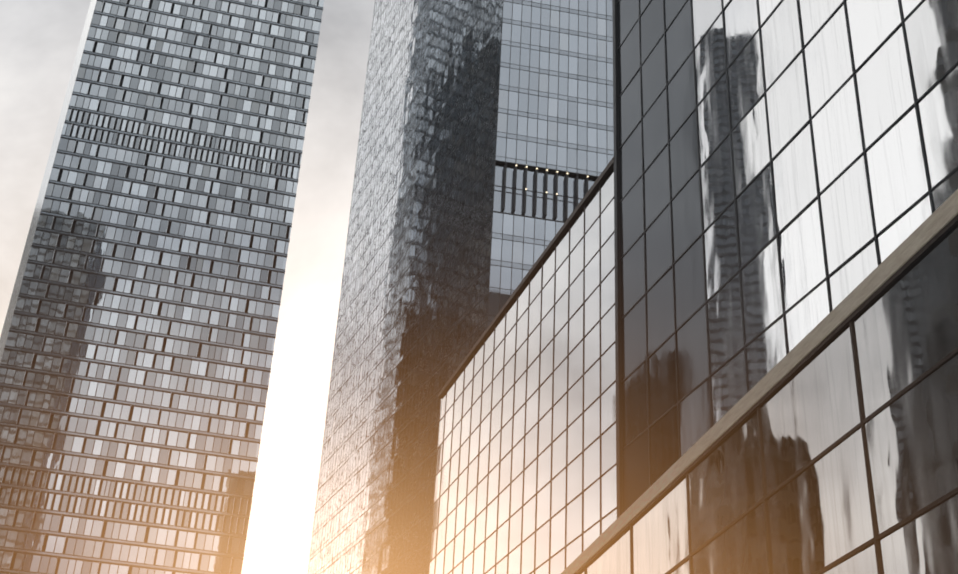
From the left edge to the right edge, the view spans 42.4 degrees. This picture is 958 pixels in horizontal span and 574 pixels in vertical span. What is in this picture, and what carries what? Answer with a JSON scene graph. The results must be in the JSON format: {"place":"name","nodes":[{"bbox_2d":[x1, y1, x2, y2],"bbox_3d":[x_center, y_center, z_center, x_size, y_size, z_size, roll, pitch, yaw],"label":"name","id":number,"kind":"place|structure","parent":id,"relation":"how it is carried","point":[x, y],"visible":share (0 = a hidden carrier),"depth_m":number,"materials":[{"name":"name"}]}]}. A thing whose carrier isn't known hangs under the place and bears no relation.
{"place":"outdoors","nodes":[
{"label":"outdoors","id":0,"kind":"place"},
{"bbox_2d":[0,0,374,573],"label":"sky","id":1,"kind":"structure","parent":0,"point":[40,39],"materials":[{"name":"white"}]},
{"bbox_2d":[428,157,616,573],"bbox_3d":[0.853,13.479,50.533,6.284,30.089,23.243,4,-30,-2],"label":"glass building","id":2,"kind":"structure","parent":0,"point":[525,475],"depth_m":51.12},
{"bbox_2d":[612,0,957,517],"bbox_3d":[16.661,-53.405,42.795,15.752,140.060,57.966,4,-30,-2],"label":"glass building","id":3,"kind":"structure","parent":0,"point":[785,177],"depth_m":36.33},
{"label":"ground","id":4,"kind":"structure","parent":0,"visible":0},
{"bbox_2d":[0,0,323,573],"bbox_3d":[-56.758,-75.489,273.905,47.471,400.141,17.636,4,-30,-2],"label":"skyscraper","id":5,"kind":"structure","parent":4,"relation":"on","point":[137,337],"depth_m":225.92,"materials":[{"name":"grey glass"}]},
{"bbox_2d":[561,189,957,573],"bbox_3d":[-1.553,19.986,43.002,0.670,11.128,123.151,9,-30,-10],"label":"glass building","id":6,"kind":"structure","parent":4,"relation":"on","point":[828,444],"depth_m":18.36,"materials":[{"name":"grey glass"}]},
{"bbox_3d":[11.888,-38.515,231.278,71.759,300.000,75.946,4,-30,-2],"label":"tower","id":7,"kind":"structure","parent":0},
{"bbox_2d":[307,0,502,573],"bbox_3d":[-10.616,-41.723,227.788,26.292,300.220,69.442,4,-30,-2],"label":"skyscraper","id":8,"kind":"structure","parent":7,"relation":"attached to","point":[412,319],"depth_m":201.02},
{"bbox_2d":[487,0,613,326],"bbox_3d":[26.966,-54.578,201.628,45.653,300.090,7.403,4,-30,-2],"label":"skyscraper","id":9,"kind":"structure","parent":7,"relation":"attached to","point":[554,153],"depth_m":180.69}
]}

